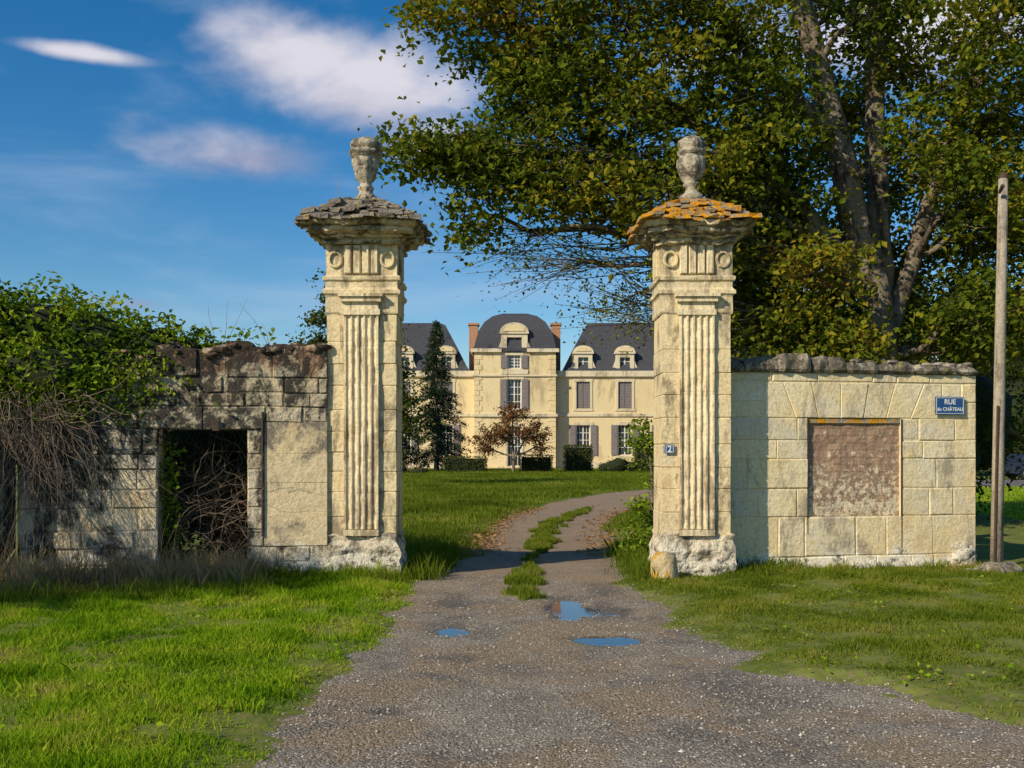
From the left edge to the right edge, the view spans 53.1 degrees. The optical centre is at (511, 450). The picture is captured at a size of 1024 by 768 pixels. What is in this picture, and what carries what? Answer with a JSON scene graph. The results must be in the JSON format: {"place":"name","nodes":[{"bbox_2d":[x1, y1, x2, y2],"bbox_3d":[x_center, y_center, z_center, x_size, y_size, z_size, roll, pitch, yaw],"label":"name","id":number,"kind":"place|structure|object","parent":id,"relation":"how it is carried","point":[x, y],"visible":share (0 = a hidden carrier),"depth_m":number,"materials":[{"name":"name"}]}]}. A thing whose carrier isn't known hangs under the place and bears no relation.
{"place":"outdoors","nodes":[
{"label":"outdoors","id":0,"kind":"place"},
{"bbox_2d":[0,488,1023,767],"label":"lawn","id":1,"kind":"structure","parent":0,"point":[1012,538],"depth_m":7.81,"materials":[{"name":"plant"}]},
{"bbox_2d":[0,510,182,583],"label":"dry stalks","id":2,"kind":"object","parent":1,"relation":"on","point":[80,554],"visible":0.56,"depth_m":11.62,"materials":[{"name":"brown plant"}]},
{"bbox_2d":[0,538,289,597],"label":"dry weeds","id":3,"kind":"object","parent":1,"relation":"on","point":[185,570],"visible":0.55,"depth_m":11.39,"materials":[{"name":"plant"}]},
{"bbox_2d":[0,557,309,604],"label":"grass tuft","id":4,"kind":"object","parent":1,"relation":"on","point":[31,591],"visible":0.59,"depth_m":10.86,"materials":[{"name":"green plant"}]},
{"bbox_2d":[0,341,327,569],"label":"wall blocks","id":5,"kind":"structure","parent":1,"relation":"on","point":[242,388],"depth_m":12.40,"materials":[{"name":"stone"}]},
{"bbox_2d":[0,333,183,584],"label":"dead vine","id":6,"kind":"object","parent":5,"relation":"attached to","point":[33,443],"visible":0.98,"depth_m":11.94,"materials":[{"name":"brown plant"}]},
{"bbox_2d":[0,349,217,425],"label":"ivy trails","id":7,"kind":"object","parent":5,"relation":"attached to","point":[121,392],"visible":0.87,"depth_m":12.20,"materials":[{"name":"green plant"}]},
{"bbox_2d":[0,271,227,423],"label":"ivy","id":8,"kind":"object","parent":5,"relation":"attached to","point":[67,331],"visible":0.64,"depth_m":12.32,"materials":[{"name":"green plant"}]},
{"bbox_2d":[158,441,193,563],"bbox_3d":[-4.246,0.687,12.723,0.538,1.629,0.472,0,0,-21],"label":"doorway ivy","id":9,"kind":"object","parent":5,"relation":"attached to","point":[165,475],"visible":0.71,"depth_m":12.70,"materials":[{"name":"green plant"}]},
{"bbox_2d":[107,298,268,347],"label":"bare shoots","id":10,"kind":"object","parent":5,"relation":"on","point":[226,327],"visible":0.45,"depth_m":12.90,"materials":[{"name":"plant"}]},
{"bbox_2d":[138,326,276,347],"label":"ivy shoot leaves","id":11,"kind":"object","parent":10,"relation":"attached to","point":[247,334],"visible":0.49,"depth_m":12.90,"materials":[{"name":"green plant"}]},
{"bbox_2d":[159,412,262,535],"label":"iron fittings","id":12,"kind":"object","parent":5,"relation":"attached to","point":[215,425],"visible":1,"depth_m":12.59,"materials":[{"name":"black metal"}]},
{"bbox_2d":[264,422,327,545],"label":"stone panel","id":13,"kind":"structure","parent":5,"relation":"on","point":[295,453],"depth_m":12.69,"materials":[{"name":"beige stone"}]},
{"bbox_2d":[88,423,308,563],"bbox_3d":[-3.889,0.899,13.004,3.400,3.128,2.574,0,0,-22],"label":"bramble tangle","id":14,"kind":"object","parent":1,"relation":"on","point":[207,506],"visible":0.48,"depth_m":13.00,"materials":[{"name":"brown plant"}]},
{"bbox_2d":[164,430,246,566],"bbox_3d":[-4.176,0.178,14.360,3.818,2.966,2.856,0,0,0],"label":"doorway","id":15,"kind":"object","parent":1,"relation":"on","point":[203,437],"visible":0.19,"depth_m":14.06,"materials":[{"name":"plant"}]},
{"bbox_2d":[87,340,332,573],"bbox_3d":[-4.250,0.169,12.658,4.091,3.132,0.622,0,0,-10],"label":"loose rubble","id":16,"kind":"object","parent":1,"relation":"on","point":[216,351],"visible":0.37,"depth_m":12.56,"materials":[{"name":"stone"}]},
{"bbox_2d":[0,560,485,767],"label":"grass","id":17,"kind":"structure","parent":1,"relation":"on","point":[64,744],"depth_m":7.54,"materials":[{"name":"green plant"}]},
{"bbox_2d":[285,268,443,445],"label":"ash tree","id":18,"kind":"object","parent":1,"relation":"on","point":[407,419],"visible":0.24,"depth_m":44.89,"materials":[{"name":"green plant"}]},
{"bbox_2d":[321,528,408,572],"bbox_3d":[-1.886,1.399,13.172,1.080,0.782,0.974,0,0,0],"label":"pillar base","id":19,"kind":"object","parent":1,"relation":"on","point":[384,548],"depth_m":12.76,"materials":[{"name":"beige stone"}]},
{"bbox_2d":[338,245,382,535],"bbox_3d":[-1.880,-0.755,12.731,0.550,3.630,0.132,0,0,0],"label":"fluted pilaster","id":20,"kind":"object","parent":19,"relation":"on","point":[361,312],"visible":1,"depth_m":12.76,"materials":[{"name":"stone"}]},
{"bbox_2d":[327,314,402,536],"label":"shaft blocks","id":21,"kind":"structure","parent":19,"relation":"on","point":[390,345],"depth_m":12.80,"materials":[{"name":"stone"}]},
{"bbox_2d":[322,243,406,320],"bbox_3d":[-1.880,-2.156,13.169,0.980,0.903,0.847,0,0,0],"label":"frieze","id":22,"kind":"object","parent":21,"relation":"on","point":[387,281],"visible":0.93,"depth_m":12.78,"materials":[{"name":"stone"}]},
{"bbox_2d":[301,216,424,257],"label":"cornice","id":23,"kind":"structure","parent":22,"relation":"on","point":[405,235],"depth_m":12.62,"materials":[{"name":"stone"}]},
{"bbox_2d":[293,196,432,244],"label":"cap slates","id":24,"kind":"object","parent":23,"relation":"on","point":[344,208],"visible":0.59,"depth_m":12.55,"materials":[{"name":"stone"}]},
{"bbox_2d":[349,136,382,199],"bbox_3d":[-1.879,-3.548,13.169,0.427,0.947,0.431,0,0,0],"label":"urn finial","id":25,"kind":"object","parent":24,"relation":"on","point":[366,154],"visible":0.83,"depth_m":13.05,"materials":[{"name":"stone"}]},
{"bbox_2d":[336,168,721,208],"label":"dry stalks","id":26,"kind":"object","parent":23,"relation":"on","point":[387,194],"visible":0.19,"depth_m":12.83,"materials":[{"name":"brown plant"}]},
{"bbox_2d":[257,532,684,584],"bbox_3d":[-0.473,1.410,14.005,5.418,0.411,4.294,0,0,0],"label":"grass tuft","id":27,"kind":"object","parent":1,"relation":"on","point":[433,565],"visible":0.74,"depth_m":13.02,"materials":[{"name":"green plant"}]},
{"bbox_2d":[0,573,1023,767],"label":"lawn weeds","id":28,"kind":"object","parent":1,"relation":"on","point":[159,723],"visible":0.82,"depth_m":7.49,"materials":[{"name":"green plant"}]},
{"bbox_2d":[500,504,597,600],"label":"grass","id":29,"kind":"structure","parent":1,"relation":"on","point":[525,579],"depth_m":14.88,"materials":[{"name":"green plant"}]},
{"bbox_2d":[402,482,805,573],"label":"grass","id":30,"kind":"structure","parent":1,"relation":"on","point":[463,505],"depth_m":25.78,"materials":[{"name":"green plant"}]},
{"bbox_2d":[613,414,654,557],"bbox_3d":[2.115,0.597,14.795,1.239,2.250,1.493,0,0,17],"label":"field shrub","id":31,"kind":"object","parent":1,"relation":"on","point":[646,439],"visible":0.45,"depth_m":14.54,"materials":[{"name":"green plant"}]},
{"bbox_2d":[304,578,1021,746],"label":"fallen leaves","id":32,"kind":"object","parent":1,"relation":"on","point":[662,648],"visible":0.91,"depth_m":8.54,"materials":[{"name":"brown plant"}]},
{"bbox_2d":[649,550,678,578],"bbox_3d":[1.836,1.461,12.349,0.360,0.522,0.349,0,0,0],"label":"boundary stone","id":33,"kind":"object","parent":1,"relation":"on","point":[662,560],"visible":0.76,"depth_m":12.23,"materials":[{"name":"beige stone"}]},
{"bbox_2d":[347,0,1023,378],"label":"plane tree","id":34,"kind":"object","parent":1,"relation":"on","point":[959,166],"visible":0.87,"depth_m":18.83,"materials":[{"name":"green plant"}]},
{"bbox_2d":[648,530,738,575],"bbox_3d":[2.305,1.398,13.172,1.088,0.785,0.969,0,0,0],"label":"pillar base","id":35,"kind":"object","parent":1,"relation":"on","point":[695,555],"depth_m":12.76,"materials":[{"name":"beige stone"}]},
{"bbox_2d":[653,314,730,542],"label":"shaft blocks","id":36,"kind":"structure","parent":35,"relation":"on","point":[666,424],"depth_m":12.80,"materials":[{"name":"stone"}]},
{"bbox_2d":[665,445,673,452],"bbox_3d":[1.965,-0.020,12.767,0.120,0.110,0.016,0,0,0],"label":"house number plaque","id":37,"kind":"object","parent":36,"relation":"attached to","point":[669,448],"visible":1,"depth_m":12.76,"materials":[{"name":"blue metal"}]},
{"bbox_2d":[649,244,735,320],"bbox_3d":[2.306,-2.156,13.172,0.983,0.902,0.854,0,0,0],"label":"frieze","id":38,"kind":"object","parent":36,"relation":"on","point":[669,281],"visible":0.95,"depth_m":12.78,"materials":[{"name":"stone"}]},
{"bbox_2d":[633,216,753,258],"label":"cornice","id":39,"kind":"structure","parent":38,"relation":"on","point":[652,234],"depth_m":12.64,"materials":[{"name":"stone"}]},
{"bbox_2d":[627,197,762,243],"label":"cap slates","id":40,"kind":"object","parent":39,"relation":"on","point":[700,207],"visible":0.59,"depth_m":12.57,"materials":[{"name":"stone"}]},
{"bbox_2d":[676,136,705,204],"bbox_3d":[2.304,-3.554,13.169,0.383,0.958,0.385,0,0,0],"label":"urn finial","id":41,"kind":"object","parent":40,"relation":"on","point":[690,161],"visible":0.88,"depth_m":13.04,"materials":[{"name":"stone"}]},
{"bbox_2d":[675,245,720,535],"bbox_3d":[2.305,-0.755,12.731,0.550,3.630,0.133,0,0,0],"label":"fluted pilaster","id":42,"kind":"object","parent":35,"relation":"on","point":[696,312],"visible":1,"depth_m":12.76,"materials":[{"name":"stone"}]},
{"bbox_2d":[649,350,1023,519],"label":"laurel hedge","id":43,"kind":"object","parent":1,"relation":"on","point":[984,410],"visible":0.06,"depth_m":24.39,"materials":[{"name":"green plant"}]},
{"bbox_2d":[721,564,971,575],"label":"fallen leaves","id":44,"kind":"object","parent":1,"relation":"on","point":[871,570],"visible":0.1,"depth_m":13.28,"materials":[{"name":"brown plant"}]},
{"bbox_2d":[729,372,975,567],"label":"wall blocks","id":45,"kind":"structure","parent":1,"relation":"on","point":[772,413],"depth_m":13.53,"materials":[{"name":"stone"}]},
{"bbox_2d":[808,418,899,515],"bbox_3d":[4.523,0.220,13.657,1.336,1.290,0.187,0,0,-11],"label":"panel","id":46,"kind":"object","parent":45,"relation":"on","point":[853,467],"depth_m":13.60,"materials":[{"name":"stone"}]},
{"bbox_2d":[731,353,978,375],"bbox_3d":[4.496,-1.152,13.782,3.662,0.263,0.672,0,0,-11],"label":"coping","id":47,"kind":"object","parent":45,"relation":"on","point":[794,363],"visible":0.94,"depth_m":13.46,"materials":[{"name":"stone"}]},
{"bbox_2d":[807,419,902,555],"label":"frame strips","id":48,"kind":"object","parent":45,"relation":"attached to","point":[901,479],"visible":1,"depth_m":13.68,"materials":[{"name":"stone"}]},
{"bbox_2d":[935,397,963,414],"bbox_3d":[5.891,-0.605,13.780,0.430,0.240,0.016,0,0,-11],"label":"street sign","id":49,"kind":"object","parent":45,"relation":"attached to","point":[949,405],"visible":1,"depth_m":13.77,"materials":[{"name":"blue metal"}]},
{"bbox_2d":[700,558,1018,576],"bbox_3d":[4.630,1.479,13.294,4.768,0.219,0.785,0,0,-11],"label":"grass tuft","id":50,"kind":"object","parent":1,"relation":"on","point":[743,567],"visible":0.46,"depth_m":13.20,"materials":[{"name":"plant"}]},
{"bbox_2d":[766,541,976,567],"bbox_3d":[4.564,1.474,13.646,3.614,0.599,0.452,0,0,-12],"label":"footing rubble","id":51,"kind":"object","parent":1,"relation":"on","point":[963,551],"visible":0.22,"depth_m":13.79,"materials":[{"name":"beige stone"}]},
{"bbox_2d":[966,561,1023,573],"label":"boulder","id":52,"kind":"object","parent":1,"relation":"on","point":[1002,567],"visible":0.39,"depth_m":13.09,"materials":[{"name":"stone"}]},
{"bbox_2d":[990,172,1008,561],"bbox_3d":[6.537,-1.029,13.756,0.214,5.462,0.311,0,0,38],"label":"utility pole","id":53,"kind":"object","parent":1,"relation":"on","point":[997,506],"visible":0.91,"depth_m":13.72,"materials":[{"name":"brown wood"}]},
{"bbox_2d":[0,0,1023,370],"label":"sky","id":54,"kind":"structure","parent":0,"point":[165,155],"materials":[{"name":"blue"}]},
{"bbox_2d":[16,464,1023,539],"bbox_3d":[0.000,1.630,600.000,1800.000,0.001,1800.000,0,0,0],"label":"ground","id":55,"kind":"structure","parent":0,"point":[989,475],"depth_m":36.37,"materials":[{"name":"green plant"}]},
{"bbox_2d":[402,448,407,466],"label":"clipped hedge","id":56,"kind":"object","parent":55,"relation":"on","point":[404,454],"visible":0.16,"depth_m":72.44,"materials":[{"name":"green plant"}]},
{"bbox_2d":[402,384,430,468],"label":"fir tree","id":57,"kind":"object","parent":55,"relation":"on","point":[412,449],"visible":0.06,"depth_m":74.09,"materials":[{"name":"green plant"}]},
{"bbox_2d":[402,464,432,473],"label":"clipped hedge","id":58,"kind":"object","parent":55,"relation":"on","point":[417,470],"visible":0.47,"depth_m":69.78,"materials":[{"name":"green plant"}]},
{"bbox_2d":[406,319,475,470],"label":"fir tree","id":59,"kind":"object","parent":55,"relation":"on","point":[438,378],"visible":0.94,"depth_m":77.55,"materials":[{"name":"green plant"}]},
{"bbox_2d":[443,455,487,472],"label":"clipped hedge","id":60,"kind":"object","parent":55,"relation":"on","point":[468,464],"visible":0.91,"depth_m":74.10,"materials":[{"name":"green plant"}]},
{"bbox_2d":[466,400,555,472],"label":"copper beech tree","id":61,"kind":"object","parent":55,"relation":"on","point":[499,433],"visible":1,"depth_m":71.70,"materials":[{"name":"brown plant"}]},
{"bbox_2d":[16,399,1023,463],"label":"distant tree line","id":62,"kind":"object","parent":55,"relation":"on","point":[1018,450],"depth_m":127.45,"materials":[{"name":"green plant"}]},
{"bbox_2d":[402,314,654,468],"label":"chateau","id":63,"kind":"structure","parent":55,"relation":"on","point":[600,398],"depth_m":89.94,"materials":[{"name":"stone"}]},
{"bbox_2d":[404,338,631,465],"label":"window frames","id":64,"kind":"structure","parent":63,"relation":"in","point":[583,361],"depth_m":90.19,"materials":[{"name":"white paint"}]},
{"bbox_2d":[518,453,554,471],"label":"clipped hedge","id":65,"kind":"object","parent":55,"relation":"on","point":[528,463],"visible":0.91,"depth_m":74.10,"materials":[{"name":"green plant"}]},
{"bbox_2d":[562,444,593,471],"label":"clipped hedge","id":66,"kind":"object","parent":55,"relation":"on","point":[579,457],"visible":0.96,"depth_m":75.10,"materials":[{"name":"green plant"}]},
{"bbox_2d":[598,456,641,472],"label":"shrub","id":67,"kind":"object","parent":55,"relation":"on","point":[619,464],"visible":0.86,"depth_m":73.66,"materials":[{"name":"green plant"}]},
{"bbox_2d":[632,445,654,471],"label":"clipped hedge","id":68,"kind":"object","parent":55,"relation":"on","point":[636,454],"visible":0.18,"depth_m":75.10,"materials":[{"name":"green plant"}]},
{"bbox_2d":[731,260,1023,475],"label":"woodland trees","id":69,"kind":"object","parent":55,"relation":"on","point":[1013,432],"visible":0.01,"depth_m":64.02,"materials":[{"name":"green plant"}]},
{"bbox_2d":[238,490,1023,767],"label":"gravel path","id":70,"kind":"structure","parent":0,"point":[561,563],"depth_m":6.57,"materials":[{"name":"grey gravel"}]},
{"bbox_2d":[436,599,640,645],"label":"puddle water","id":71,"kind":"structure","parent":70,"relation":"on","point":[570,610],"depth_m":9.84,"materials":[{"name":"blue liquid"}]},
{"bbox_2d":[459,506,645,555],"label":"fallen leaves","id":72,"kind":"object","parent":70,"relation":"on","point":[506,529],"visible":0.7,"depth_m":19.21,"materials":[{"name":"brown plant"}]},
{"bbox_2d":[605,562,1023,725],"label":"grass","id":73,"kind":"structure","parent":0,"point":[764,581],"depth_m":9.76,"materials":[{"name":"green plant"}]},
{"bbox_2d":[976,485,1023,564],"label":"grass","id":74,"kind":"structure","parent":0,"point":[1013,496],"depth_m":31.62,"materials":[{"name":"green plant"}]},
{"bbox_2d":[976,480,1023,486],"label":"asphalt road","id":75,"kind":"structure","parent":0,"point":[1015,483],"depth_m":50.57,"materials":[{"name":"grey asphalt"}]},
{"bbox_2d":[1004,454,1023,478],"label":"parked car","id":76,"kind":"object","parent":75,"relation":"on","point":[1013,466],"visible":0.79,"depth_m":56.79,"materials":[{"name":"blue paint"}]},
{"label":"gravel forecourt","id":77,"kind":"structure","parent":0,"visible":0},
{"bbox_2d":[403,467,653,487],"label":"grass","id":78,"kind":"structure","parent":77,"relation":"on","point":[560,477],"depth_m":56.12,"materials":[{"name":"green plant"}]}
]}

